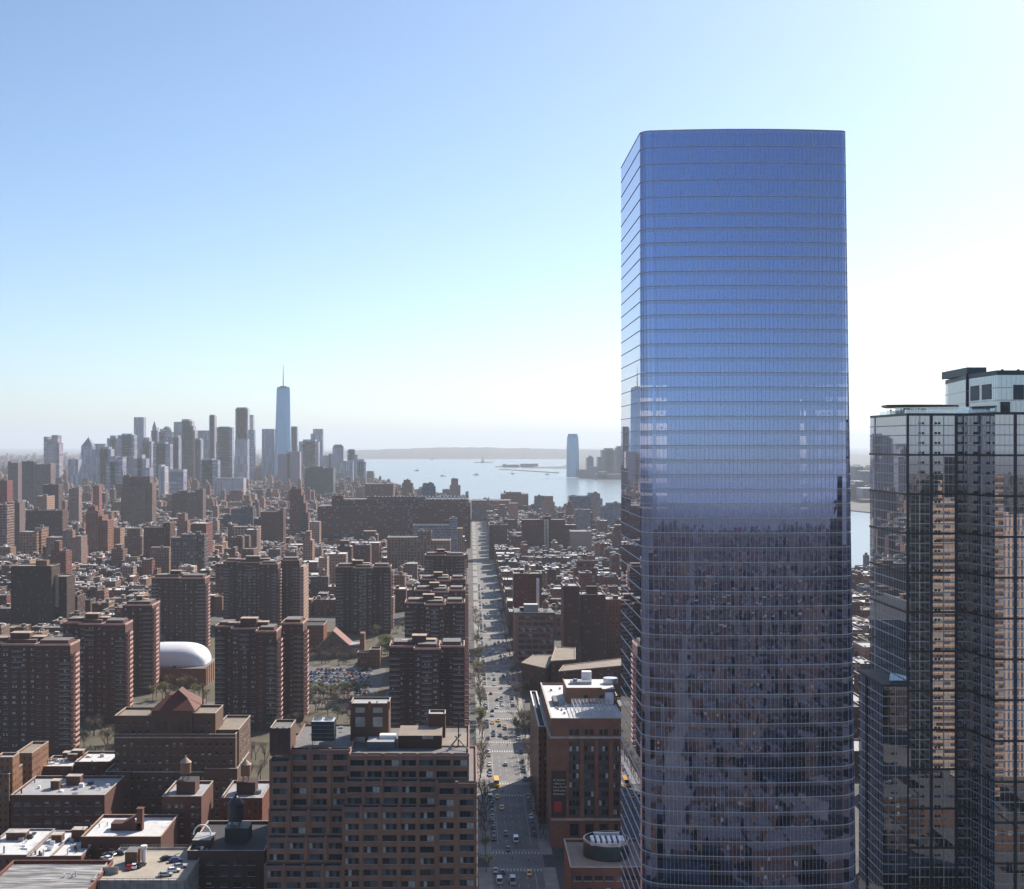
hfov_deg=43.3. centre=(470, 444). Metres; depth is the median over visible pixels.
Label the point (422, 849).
window
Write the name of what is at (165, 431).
skyscraper
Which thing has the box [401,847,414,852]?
window
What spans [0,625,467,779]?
lawn
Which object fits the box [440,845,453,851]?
window
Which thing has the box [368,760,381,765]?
window
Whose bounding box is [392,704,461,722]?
windows
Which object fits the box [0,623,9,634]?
town house
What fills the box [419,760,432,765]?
window
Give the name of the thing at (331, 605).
town house
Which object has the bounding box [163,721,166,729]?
arched window
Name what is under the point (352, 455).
skyscraper
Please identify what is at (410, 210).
sky
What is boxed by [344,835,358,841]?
window
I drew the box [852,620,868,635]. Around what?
town building
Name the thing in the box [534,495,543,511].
black block
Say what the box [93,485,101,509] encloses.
pink tower
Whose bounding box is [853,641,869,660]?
town building
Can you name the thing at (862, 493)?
shore block
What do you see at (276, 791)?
window
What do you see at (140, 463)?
skyscraper
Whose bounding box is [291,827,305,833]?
window
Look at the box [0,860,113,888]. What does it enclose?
warehouse
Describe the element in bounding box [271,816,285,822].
window
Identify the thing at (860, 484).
shore block
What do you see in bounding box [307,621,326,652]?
school block
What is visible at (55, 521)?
dark long block
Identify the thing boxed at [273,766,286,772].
window
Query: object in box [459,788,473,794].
window
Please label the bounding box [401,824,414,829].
window
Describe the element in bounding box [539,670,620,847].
office block
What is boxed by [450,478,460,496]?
white small tower
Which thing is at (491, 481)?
river water
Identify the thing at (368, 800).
window
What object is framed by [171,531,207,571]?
grey slab block
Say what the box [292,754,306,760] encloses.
window
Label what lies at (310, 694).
street tree
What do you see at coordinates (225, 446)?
skyscraper
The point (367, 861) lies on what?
window
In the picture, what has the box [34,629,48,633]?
town house
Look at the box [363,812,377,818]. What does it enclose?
window
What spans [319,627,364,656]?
church
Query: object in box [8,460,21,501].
dark slab tower
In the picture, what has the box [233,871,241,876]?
window
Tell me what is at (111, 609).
town house
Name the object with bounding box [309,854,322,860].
window
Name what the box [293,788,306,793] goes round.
window
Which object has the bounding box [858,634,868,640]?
town building
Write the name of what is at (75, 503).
twin white tower
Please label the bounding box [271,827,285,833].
window
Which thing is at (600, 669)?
hall
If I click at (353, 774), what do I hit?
window
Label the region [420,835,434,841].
window
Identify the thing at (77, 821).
window
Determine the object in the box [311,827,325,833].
window
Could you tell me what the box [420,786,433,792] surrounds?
window
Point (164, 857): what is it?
car
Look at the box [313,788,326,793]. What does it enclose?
window
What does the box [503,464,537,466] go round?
island buildings
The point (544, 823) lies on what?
street tree
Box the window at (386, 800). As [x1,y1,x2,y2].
[384,798,397,803]
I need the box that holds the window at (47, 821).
[45,819,50,823]
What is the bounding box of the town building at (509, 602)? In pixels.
[507,597,512,626]
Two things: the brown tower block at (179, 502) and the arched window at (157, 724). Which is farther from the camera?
the brown tower block at (179, 502)
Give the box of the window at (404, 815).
[401,812,415,818]
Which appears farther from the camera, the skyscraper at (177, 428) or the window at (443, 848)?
the skyscraper at (177, 428)
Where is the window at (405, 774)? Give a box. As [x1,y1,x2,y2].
[402,771,415,777]
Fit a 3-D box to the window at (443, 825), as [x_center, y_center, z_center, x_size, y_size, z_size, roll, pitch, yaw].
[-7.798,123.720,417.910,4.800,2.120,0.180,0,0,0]
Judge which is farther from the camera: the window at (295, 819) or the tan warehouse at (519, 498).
the tan warehouse at (519, 498)
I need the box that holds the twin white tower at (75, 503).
[69,486,81,521]
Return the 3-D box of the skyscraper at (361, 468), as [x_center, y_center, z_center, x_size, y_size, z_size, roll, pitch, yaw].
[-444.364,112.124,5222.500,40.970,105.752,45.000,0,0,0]
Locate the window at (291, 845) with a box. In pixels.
[289,843,302,848]
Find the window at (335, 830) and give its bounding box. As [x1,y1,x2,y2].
[331,827,341,833]
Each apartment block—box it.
[0,631,79,754]
[63,612,132,722]
[122,595,159,693]
[151,570,209,648]
[215,616,308,730]
[223,555,302,625]
[335,560,393,634]
[389,634,468,725]
[405,593,468,668]
[414,582,468,628]
[420,571,468,645]
[425,549,466,590]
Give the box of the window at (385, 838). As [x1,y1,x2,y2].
[382,835,396,841]
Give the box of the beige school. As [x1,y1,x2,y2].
[387,529,450,570]
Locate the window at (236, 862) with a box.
[233,860,241,865]
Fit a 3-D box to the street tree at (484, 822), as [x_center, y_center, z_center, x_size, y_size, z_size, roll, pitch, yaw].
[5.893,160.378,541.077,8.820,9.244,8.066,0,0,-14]
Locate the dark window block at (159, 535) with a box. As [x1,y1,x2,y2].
[144,520,174,558]
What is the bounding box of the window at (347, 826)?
[345,824,358,829]
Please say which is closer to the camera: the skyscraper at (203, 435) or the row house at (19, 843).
the row house at (19, 843)
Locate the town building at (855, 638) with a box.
[853,634,862,640]
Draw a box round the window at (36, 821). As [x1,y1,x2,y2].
[34,819,40,823]
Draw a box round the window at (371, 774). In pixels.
[367,771,381,777]
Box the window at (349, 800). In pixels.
[347,798,361,803]
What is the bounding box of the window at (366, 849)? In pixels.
[364,847,377,852]
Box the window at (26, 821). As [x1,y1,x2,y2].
[24,819,30,823]
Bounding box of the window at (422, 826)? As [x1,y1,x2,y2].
[420,824,433,829]
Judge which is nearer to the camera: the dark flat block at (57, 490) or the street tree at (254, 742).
the street tree at (254, 742)
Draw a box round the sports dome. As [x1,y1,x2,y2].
[160,642,214,685]
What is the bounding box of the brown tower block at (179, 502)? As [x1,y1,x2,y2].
[172,489,190,517]
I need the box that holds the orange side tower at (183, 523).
[177,512,189,535]
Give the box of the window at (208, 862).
[206,860,213,865]
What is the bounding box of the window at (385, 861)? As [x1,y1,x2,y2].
[382,858,396,864]
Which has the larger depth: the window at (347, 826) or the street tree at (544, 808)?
the street tree at (544, 808)
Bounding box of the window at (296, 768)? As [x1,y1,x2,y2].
[292,765,306,771]
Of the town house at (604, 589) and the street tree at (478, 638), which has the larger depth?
the town house at (604, 589)
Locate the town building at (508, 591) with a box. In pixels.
[504,586,512,615]
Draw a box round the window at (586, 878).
[584,876,591,880]
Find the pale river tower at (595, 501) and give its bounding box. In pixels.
[590,494,601,519]
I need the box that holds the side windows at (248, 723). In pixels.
[240,723,248,761]
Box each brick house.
[43,749,114,775]
[81,807,178,859]
[162,776,212,846]
[221,778,268,820]
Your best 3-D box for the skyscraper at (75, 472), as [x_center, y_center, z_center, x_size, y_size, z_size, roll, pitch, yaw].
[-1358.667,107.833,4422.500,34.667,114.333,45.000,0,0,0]
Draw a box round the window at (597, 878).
[595,876,602,880]
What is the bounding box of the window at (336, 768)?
[333,765,346,771]
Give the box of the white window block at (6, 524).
[0,502,13,545]
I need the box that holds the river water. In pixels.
[234,448,869,566]
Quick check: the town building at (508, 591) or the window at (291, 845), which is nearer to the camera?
the window at (291, 845)
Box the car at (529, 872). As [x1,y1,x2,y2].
[526,869,531,875]
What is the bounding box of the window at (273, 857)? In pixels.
[269,854,283,860]
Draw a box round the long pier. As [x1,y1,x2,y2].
[500,468,558,472]
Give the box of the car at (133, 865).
[131,863,136,868]
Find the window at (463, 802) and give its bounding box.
[460,799,473,805]
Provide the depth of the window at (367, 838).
418.46 m
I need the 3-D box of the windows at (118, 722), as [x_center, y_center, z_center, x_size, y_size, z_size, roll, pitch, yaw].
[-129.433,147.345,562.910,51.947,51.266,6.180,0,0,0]
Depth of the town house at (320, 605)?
1241.19 m
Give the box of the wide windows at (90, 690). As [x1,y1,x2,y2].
[80,689,100,715]
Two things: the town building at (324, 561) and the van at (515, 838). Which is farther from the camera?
the town building at (324, 561)
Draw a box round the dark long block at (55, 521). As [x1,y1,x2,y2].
[26,508,67,536]
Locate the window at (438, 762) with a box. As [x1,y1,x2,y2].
[436,760,449,765]
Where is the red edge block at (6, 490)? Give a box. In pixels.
[0,479,12,503]
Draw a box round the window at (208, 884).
[206,882,213,887]
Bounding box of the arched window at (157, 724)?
[155,721,159,729]
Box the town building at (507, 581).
[502,577,512,604]
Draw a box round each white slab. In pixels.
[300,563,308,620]
[413,516,456,551]
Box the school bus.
[493,775,498,786]
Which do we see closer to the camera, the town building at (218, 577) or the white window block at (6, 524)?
the town building at (218, 577)
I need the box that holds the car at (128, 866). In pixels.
[125,864,131,869]
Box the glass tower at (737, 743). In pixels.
[621,129,855,888]
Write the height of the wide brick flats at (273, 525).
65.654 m
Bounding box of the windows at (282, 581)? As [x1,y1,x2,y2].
[225,581,297,623]
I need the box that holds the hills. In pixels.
[260,447,869,458]
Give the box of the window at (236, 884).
[233,882,241,887]
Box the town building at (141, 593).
[134,591,148,598]
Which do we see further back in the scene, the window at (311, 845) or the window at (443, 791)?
the window at (311, 845)
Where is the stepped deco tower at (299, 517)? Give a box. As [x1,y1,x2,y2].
[290,487,309,533]
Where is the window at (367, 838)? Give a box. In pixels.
[363,835,377,841]
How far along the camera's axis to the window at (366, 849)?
418.46 m
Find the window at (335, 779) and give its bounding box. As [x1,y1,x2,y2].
[333,777,346,782]
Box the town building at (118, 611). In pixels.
[115,604,122,617]
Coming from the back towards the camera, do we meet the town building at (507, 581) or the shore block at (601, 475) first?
the shore block at (601, 475)
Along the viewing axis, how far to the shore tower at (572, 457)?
6376.72 m
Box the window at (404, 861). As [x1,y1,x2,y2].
[401,858,415,864]
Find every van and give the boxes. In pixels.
[496,875,502,883]
[510,874,515,884]
[513,834,518,841]
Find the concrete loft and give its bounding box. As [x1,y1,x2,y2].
[513,603,554,662]
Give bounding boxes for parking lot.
[133,665,388,705]
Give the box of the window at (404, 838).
[401,835,415,841]
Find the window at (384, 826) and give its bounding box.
[382,824,396,829]
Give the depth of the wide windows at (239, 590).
1167.03 m
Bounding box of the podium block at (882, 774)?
[857,668,907,888]
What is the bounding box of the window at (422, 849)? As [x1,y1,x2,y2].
[420,847,433,852]
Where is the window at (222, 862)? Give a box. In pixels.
[220,860,227,865]
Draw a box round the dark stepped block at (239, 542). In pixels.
[224,535,257,558]
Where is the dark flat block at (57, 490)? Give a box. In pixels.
[43,483,63,508]
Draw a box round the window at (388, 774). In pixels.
[384,771,398,777]
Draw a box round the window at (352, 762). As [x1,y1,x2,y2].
[350,760,363,765]
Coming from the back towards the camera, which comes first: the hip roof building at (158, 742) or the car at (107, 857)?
the hip roof building at (158, 742)
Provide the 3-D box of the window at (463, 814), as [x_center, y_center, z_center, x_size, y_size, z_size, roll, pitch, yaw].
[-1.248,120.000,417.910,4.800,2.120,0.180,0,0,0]
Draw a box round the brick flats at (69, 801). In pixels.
[11,774,124,829]
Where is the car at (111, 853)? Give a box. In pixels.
[102,851,116,855]
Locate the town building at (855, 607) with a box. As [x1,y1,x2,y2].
[852,599,859,616]
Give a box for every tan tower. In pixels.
[0,752,22,835]
[17,741,48,784]
[86,505,113,553]
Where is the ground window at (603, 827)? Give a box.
[600,824,606,830]
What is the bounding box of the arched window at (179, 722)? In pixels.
[178,721,181,729]
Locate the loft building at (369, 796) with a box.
[264,697,476,888]
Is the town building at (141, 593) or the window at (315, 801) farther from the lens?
the town building at (141, 593)
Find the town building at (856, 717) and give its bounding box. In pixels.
[853,700,858,738]
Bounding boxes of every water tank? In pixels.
[180,755,191,779]
[227,793,244,825]
[240,758,250,780]
[524,563,528,572]
[542,598,548,608]
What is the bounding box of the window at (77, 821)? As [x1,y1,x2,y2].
[75,819,81,823]
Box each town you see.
[0,452,869,502]
[0,471,869,675]
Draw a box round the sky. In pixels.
[0,0,1023,447]
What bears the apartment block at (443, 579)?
on the ground at (38, 452)
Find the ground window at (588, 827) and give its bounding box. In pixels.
[585,824,592,833]
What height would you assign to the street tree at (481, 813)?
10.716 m
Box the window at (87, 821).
[85,819,91,823]
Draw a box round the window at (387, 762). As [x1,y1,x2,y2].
[385,760,398,765]
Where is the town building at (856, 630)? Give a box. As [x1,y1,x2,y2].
[852,624,861,641]
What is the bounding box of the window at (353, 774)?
[350,771,364,777]
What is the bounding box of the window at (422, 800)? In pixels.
[420,798,433,803]
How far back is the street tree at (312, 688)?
836.20 m
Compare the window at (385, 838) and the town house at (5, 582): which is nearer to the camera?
the window at (385, 838)
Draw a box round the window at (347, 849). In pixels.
[345,847,358,852]
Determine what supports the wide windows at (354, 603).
in the apartment block at (364, 599)
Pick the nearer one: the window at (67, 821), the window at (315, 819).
the window at (315, 819)
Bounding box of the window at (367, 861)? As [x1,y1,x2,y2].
[363,858,377,864]
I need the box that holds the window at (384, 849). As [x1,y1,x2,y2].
[382,847,396,852]
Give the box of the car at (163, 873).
[158,871,172,876]
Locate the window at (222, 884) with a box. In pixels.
[220,882,227,887]
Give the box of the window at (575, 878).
[573,876,580,880]
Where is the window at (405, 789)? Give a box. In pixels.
[402,786,415,792]
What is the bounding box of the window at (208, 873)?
[206,871,213,876]
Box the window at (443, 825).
[440,822,453,828]
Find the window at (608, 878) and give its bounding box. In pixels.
[606,876,613,880]
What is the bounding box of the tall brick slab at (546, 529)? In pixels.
[521,514,564,549]
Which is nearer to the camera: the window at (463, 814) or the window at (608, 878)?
the window at (463, 814)
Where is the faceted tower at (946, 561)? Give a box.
[869,367,1023,888]
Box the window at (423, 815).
[420,812,434,818]
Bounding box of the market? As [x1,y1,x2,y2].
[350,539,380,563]
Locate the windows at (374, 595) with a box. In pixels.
[337,595,387,628]
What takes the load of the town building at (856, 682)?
on the ground at (38, 452)
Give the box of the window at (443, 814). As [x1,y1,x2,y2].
[439,811,453,817]
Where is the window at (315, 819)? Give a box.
[311,816,325,822]
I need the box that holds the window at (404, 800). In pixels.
[402,798,415,803]
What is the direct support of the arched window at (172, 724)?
in the hip roof building at (158, 742)
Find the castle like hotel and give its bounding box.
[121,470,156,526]
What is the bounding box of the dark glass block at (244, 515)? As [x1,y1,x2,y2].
[231,504,255,524]
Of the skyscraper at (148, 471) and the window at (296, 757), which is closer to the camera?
the window at (296, 757)
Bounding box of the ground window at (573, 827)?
[570,824,577,835]
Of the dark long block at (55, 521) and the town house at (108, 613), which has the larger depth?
the dark long block at (55, 521)
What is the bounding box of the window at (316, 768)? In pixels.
[313,765,326,771]
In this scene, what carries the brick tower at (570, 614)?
on the ground at (38, 452)
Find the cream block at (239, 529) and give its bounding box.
[233,524,260,551]
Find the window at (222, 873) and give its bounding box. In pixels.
[220,871,227,876]
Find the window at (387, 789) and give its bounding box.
[384,786,397,792]
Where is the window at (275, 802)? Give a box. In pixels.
[273,800,286,805]
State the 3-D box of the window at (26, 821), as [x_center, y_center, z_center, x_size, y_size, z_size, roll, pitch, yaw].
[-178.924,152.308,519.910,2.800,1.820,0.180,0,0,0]
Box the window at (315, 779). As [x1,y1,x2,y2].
[313,777,326,782]
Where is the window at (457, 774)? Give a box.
[453,771,467,777]
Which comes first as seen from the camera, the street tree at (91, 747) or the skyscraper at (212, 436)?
the street tree at (91, 747)
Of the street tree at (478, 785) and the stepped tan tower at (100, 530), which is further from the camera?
the stepped tan tower at (100, 530)
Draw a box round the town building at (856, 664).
[853,659,859,673]
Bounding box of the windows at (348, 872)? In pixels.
[267,869,473,888]
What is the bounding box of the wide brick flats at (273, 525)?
[261,508,285,543]
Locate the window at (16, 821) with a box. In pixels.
[14,819,20,823]
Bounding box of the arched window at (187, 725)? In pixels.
[185,721,189,729]
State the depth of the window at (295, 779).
429.95 m
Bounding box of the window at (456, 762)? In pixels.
[454,760,466,765]
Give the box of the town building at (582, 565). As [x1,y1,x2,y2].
[573,560,596,585]
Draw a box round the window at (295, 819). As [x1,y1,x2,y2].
[291,816,305,822]
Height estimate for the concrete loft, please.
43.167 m
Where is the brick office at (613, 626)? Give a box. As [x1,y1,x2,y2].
[606,595,620,659]
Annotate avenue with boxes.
[474,520,545,888]
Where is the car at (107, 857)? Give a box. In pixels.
[100,855,112,859]
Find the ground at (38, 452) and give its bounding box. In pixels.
[0,448,858,888]
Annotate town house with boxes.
[0,579,10,589]
[0,585,7,590]
[0,603,10,623]
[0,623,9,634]
[10,624,20,632]
[15,624,30,630]
[32,623,49,631]
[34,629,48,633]
[42,623,62,632]
[48,631,62,636]
[52,617,65,623]
[69,610,84,617]
[75,592,84,610]
[81,584,92,597]
[85,596,95,611]
[90,583,102,600]
[92,599,104,611]
[98,587,108,599]
[101,598,114,611]
[102,611,114,616]
[103,607,114,611]
[108,587,124,597]
[110,594,125,603]
[126,593,134,601]
[128,587,150,594]
[131,582,149,588]
[145,592,151,598]
[160,635,164,641]
[210,593,217,615]
[215,593,222,615]
[309,597,313,615]
[314,596,327,615]
[318,591,328,596]
[327,594,334,615]
[328,584,334,596]
[407,587,411,598]
[412,583,419,596]
[508,608,512,635]
[542,592,547,604]
[548,596,560,603]
[548,603,558,609]
[550,584,560,596]
[552,610,560,635]
[600,585,608,593]
[608,585,617,594]
[852,616,864,620]
[854,739,858,776]
[859,591,869,598]
[860,606,869,617]
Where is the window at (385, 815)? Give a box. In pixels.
[382,812,396,818]
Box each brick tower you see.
[561,582,579,662]
[580,586,605,662]
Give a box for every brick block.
[187,821,267,888]
[191,519,212,555]
[318,493,470,547]
[513,569,541,644]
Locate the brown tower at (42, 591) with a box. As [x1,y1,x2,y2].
[11,560,74,630]
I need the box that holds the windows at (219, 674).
[218,666,300,725]
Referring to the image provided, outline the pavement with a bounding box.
[472,520,559,888]
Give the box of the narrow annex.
[530,691,545,823]
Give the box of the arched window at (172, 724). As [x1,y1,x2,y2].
[170,721,174,729]
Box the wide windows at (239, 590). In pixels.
[239,590,259,618]
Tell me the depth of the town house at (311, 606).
1240.82 m
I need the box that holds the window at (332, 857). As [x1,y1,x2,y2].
[328,854,341,860]
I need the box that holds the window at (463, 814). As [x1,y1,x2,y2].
[459,811,473,817]
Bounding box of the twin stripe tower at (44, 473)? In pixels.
[34,462,54,508]
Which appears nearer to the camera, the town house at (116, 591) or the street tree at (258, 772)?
the street tree at (258, 772)
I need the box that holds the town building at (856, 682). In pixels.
[854,671,858,694]
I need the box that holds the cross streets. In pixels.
[210,526,858,865]
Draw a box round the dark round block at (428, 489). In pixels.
[422,482,435,496]
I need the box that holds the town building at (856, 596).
[852,592,863,599]
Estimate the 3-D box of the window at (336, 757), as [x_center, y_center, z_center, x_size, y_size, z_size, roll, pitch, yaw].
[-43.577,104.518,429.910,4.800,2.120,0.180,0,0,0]
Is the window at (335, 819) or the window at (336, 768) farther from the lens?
the window at (336, 768)
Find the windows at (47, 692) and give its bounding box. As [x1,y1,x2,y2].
[0,691,67,747]
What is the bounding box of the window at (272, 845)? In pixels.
[270,843,283,848]
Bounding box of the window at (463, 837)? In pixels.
[459,834,473,840]
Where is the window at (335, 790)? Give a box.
[333,788,344,793]
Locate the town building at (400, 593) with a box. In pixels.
[392,585,406,611]
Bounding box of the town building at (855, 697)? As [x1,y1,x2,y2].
[853,692,858,702]
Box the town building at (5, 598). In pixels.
[0,592,10,605]
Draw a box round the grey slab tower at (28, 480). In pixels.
[22,460,38,503]
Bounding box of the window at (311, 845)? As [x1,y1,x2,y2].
[309,843,322,848]
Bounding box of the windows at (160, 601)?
[160,601,202,642]
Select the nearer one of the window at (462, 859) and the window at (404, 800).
the window at (462, 859)
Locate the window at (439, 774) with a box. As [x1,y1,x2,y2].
[436,771,450,777]
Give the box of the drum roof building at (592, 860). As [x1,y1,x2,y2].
[564,831,620,888]
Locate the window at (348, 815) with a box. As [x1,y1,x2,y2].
[344,812,358,818]
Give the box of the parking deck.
[91,844,198,888]
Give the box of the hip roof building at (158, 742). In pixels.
[105,684,250,820]
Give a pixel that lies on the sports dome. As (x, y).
(188, 659)
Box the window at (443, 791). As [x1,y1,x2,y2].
[439,788,453,794]
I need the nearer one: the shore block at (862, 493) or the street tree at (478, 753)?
the street tree at (478, 753)
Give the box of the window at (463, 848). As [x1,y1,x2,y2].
[460,845,473,851]
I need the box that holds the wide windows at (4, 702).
[3,701,33,746]
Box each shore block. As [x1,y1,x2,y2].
[402,479,412,495]
[577,467,598,477]
[586,455,593,466]
[594,472,620,478]
[596,457,600,471]
[600,448,616,473]
[614,446,620,473]
[850,466,862,480]
[850,481,864,487]
[856,471,869,484]
[856,488,869,500]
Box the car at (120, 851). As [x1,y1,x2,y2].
[114,849,124,854]
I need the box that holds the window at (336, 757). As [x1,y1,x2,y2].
[333,754,346,760]
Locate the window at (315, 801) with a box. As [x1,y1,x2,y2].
[313,799,326,804]
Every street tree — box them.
[79,728,92,747]
[85,714,104,735]
[85,745,100,751]
[92,718,103,727]
[96,730,114,744]
[100,728,113,741]
[100,742,114,750]
[148,685,157,700]
[158,682,168,696]
[160,683,174,694]
[175,677,185,686]
[181,673,194,685]
[190,683,197,691]
[194,685,204,693]
[201,688,210,697]
[250,738,256,758]
[254,761,265,777]
[257,741,269,762]
[258,758,267,778]
[264,714,275,726]
[308,691,313,704]
[310,686,316,693]
[313,697,325,711]
[315,685,322,695]
[316,679,325,695]
[324,701,333,712]
[326,688,339,706]
[331,705,342,719]
[332,690,342,710]
[339,688,351,704]
[343,679,351,690]
[349,681,361,695]
[356,685,362,693]
[362,682,369,696]
[372,624,379,636]
[377,640,384,653]
[471,739,493,751]
[472,635,481,642]
[474,695,486,705]
[475,706,488,725]
[475,715,482,728]
[477,743,488,761]
[477,748,487,760]
[477,758,486,777]
[477,763,488,775]
[477,777,492,802]
[477,787,493,809]
[477,798,498,821]
[477,808,486,830]
[477,815,492,834]
[477,820,491,837]
[477,853,495,871]
[479,835,490,855]
[481,786,492,807]
[485,795,494,810]
[511,717,525,728]
[521,680,528,693]
[521,720,529,737]
[525,781,535,805]
[528,803,547,828]
[535,816,548,833]
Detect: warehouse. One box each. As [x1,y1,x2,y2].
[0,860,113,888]
[471,499,510,519]
[500,491,527,509]
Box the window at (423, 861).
[420,858,434,864]
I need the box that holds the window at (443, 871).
[439,868,453,874]
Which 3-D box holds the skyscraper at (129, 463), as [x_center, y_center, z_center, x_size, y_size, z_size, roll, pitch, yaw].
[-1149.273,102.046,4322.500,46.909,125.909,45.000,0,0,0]
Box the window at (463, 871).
[459,868,473,874]
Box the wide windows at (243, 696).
[233,695,254,721]
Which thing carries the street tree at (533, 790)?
on the pavement
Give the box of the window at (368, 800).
[366,798,379,803]
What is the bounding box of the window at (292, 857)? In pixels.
[289,854,303,860]
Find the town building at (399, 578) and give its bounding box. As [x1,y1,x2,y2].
[392,572,405,585]
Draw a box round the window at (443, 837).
[439,834,453,840]
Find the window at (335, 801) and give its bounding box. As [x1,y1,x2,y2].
[333,799,344,804]
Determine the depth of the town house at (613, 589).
1321.46 m
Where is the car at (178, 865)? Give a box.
[172,863,186,867]
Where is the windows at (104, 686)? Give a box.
[103,685,122,716]
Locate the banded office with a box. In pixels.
[600,501,620,526]
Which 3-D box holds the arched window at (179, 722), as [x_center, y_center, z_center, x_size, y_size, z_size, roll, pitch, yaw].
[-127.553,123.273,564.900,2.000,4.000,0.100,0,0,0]
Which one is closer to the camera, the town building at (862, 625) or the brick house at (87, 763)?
the brick house at (87, 763)
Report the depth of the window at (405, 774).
424.95 m
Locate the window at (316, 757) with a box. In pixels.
[313,754,326,760]
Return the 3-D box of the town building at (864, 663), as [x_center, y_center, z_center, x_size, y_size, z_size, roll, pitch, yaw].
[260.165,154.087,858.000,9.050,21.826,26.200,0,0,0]
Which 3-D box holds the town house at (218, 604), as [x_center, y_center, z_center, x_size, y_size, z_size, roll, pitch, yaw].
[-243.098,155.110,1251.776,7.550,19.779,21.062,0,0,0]
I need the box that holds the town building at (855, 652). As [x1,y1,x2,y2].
[853,649,857,656]
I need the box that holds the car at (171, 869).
[166,867,180,871]
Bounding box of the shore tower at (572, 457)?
[566,434,578,476]
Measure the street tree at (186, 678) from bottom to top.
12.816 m
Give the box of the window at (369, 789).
[366,786,379,792]
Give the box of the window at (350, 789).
[347,786,361,792]
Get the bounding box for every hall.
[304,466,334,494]
[365,482,394,496]
[521,654,552,692]
[551,646,575,682]
[558,658,620,697]
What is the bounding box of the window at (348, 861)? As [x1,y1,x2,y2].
[344,858,358,864]
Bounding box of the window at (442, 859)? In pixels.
[440,857,453,862]
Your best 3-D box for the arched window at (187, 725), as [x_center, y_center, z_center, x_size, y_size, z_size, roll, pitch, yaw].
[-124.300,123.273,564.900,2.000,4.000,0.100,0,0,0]
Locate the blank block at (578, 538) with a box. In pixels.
[569,530,591,552]
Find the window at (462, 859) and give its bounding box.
[460,857,473,862]
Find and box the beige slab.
[46,529,86,563]
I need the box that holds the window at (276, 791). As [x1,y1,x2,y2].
[273,788,286,794]
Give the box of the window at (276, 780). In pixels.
[273,777,286,783]
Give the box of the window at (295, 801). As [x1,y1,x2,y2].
[293,799,306,804]
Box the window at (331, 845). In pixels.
[329,843,341,848]
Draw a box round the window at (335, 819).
[331,816,341,822]
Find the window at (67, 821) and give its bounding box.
[65,819,70,823]
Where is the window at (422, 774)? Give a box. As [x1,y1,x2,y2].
[419,771,432,777]
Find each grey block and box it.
[7,500,24,553]
[187,488,205,518]
[568,491,602,513]
[574,508,590,529]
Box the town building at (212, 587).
[210,582,214,592]
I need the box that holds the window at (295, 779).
[293,777,306,782]
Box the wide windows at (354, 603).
[354,603,371,630]
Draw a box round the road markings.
[479,556,541,888]
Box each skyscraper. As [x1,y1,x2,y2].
[44,435,62,477]
[68,459,81,486]
[81,436,95,480]
[92,447,113,485]
[94,444,107,448]
[106,456,125,492]
[107,436,117,455]
[118,434,136,455]
[119,456,136,475]
[133,455,148,475]
[134,417,145,454]
[140,437,153,467]
[144,468,153,475]
[151,421,159,443]
[153,442,172,486]
[158,426,174,441]
[158,465,167,494]
[164,435,180,468]
[170,469,186,493]
[174,422,180,434]
[181,419,197,479]
[194,438,202,482]
[196,430,208,457]
[200,458,219,489]
[209,415,216,459]
[214,478,245,495]
[217,427,233,477]
[235,407,249,438]
[235,439,248,482]
[248,430,255,480]
[250,415,254,429]
[262,429,274,477]
[274,366,291,476]
[278,451,300,486]
[291,426,297,450]
[299,439,319,467]
[311,429,323,465]
[322,454,331,467]
[332,445,343,476]
[343,461,353,480]
[347,449,357,476]
[356,459,366,479]
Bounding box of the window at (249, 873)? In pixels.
[247,871,255,876]
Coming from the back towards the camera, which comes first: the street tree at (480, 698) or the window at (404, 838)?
the street tree at (480, 698)
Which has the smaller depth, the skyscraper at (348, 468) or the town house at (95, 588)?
the town house at (95, 588)
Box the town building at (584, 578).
[578,570,591,590]
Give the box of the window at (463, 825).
[460,822,473,828]
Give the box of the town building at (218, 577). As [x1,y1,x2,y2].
[215,562,222,593]
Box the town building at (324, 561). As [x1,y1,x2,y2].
[319,554,328,574]
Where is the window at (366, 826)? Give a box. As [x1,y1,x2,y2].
[364,824,377,829]
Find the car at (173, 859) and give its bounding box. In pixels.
[168,857,182,862]
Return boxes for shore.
[530,448,869,512]
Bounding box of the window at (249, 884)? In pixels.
[247,882,255,887]
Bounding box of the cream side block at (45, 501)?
[35,494,54,508]
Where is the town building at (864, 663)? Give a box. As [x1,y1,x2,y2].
[853,657,869,669]
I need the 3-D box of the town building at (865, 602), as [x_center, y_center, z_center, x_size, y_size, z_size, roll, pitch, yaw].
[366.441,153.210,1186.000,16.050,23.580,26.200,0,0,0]
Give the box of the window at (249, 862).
[247,860,255,865]
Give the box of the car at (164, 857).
[159,855,172,860]
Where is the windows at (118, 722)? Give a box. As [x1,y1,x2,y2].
[117,721,224,816]
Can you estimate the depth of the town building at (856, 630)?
968.00 m
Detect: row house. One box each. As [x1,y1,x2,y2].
[0,828,54,871]
[26,830,70,859]
[50,826,89,859]
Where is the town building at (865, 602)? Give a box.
[856,598,869,605]
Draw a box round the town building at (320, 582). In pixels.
[311,574,329,596]
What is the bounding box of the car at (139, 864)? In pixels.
[136,862,146,867]
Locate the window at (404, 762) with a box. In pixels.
[402,760,415,765]
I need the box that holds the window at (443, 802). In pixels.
[440,799,453,805]
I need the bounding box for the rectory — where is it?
[357,647,380,668]
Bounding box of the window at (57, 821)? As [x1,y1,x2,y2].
[55,819,60,823]
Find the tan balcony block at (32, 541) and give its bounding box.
[20,525,48,553]
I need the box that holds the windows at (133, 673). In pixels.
[133,673,149,687]
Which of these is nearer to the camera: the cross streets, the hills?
the cross streets

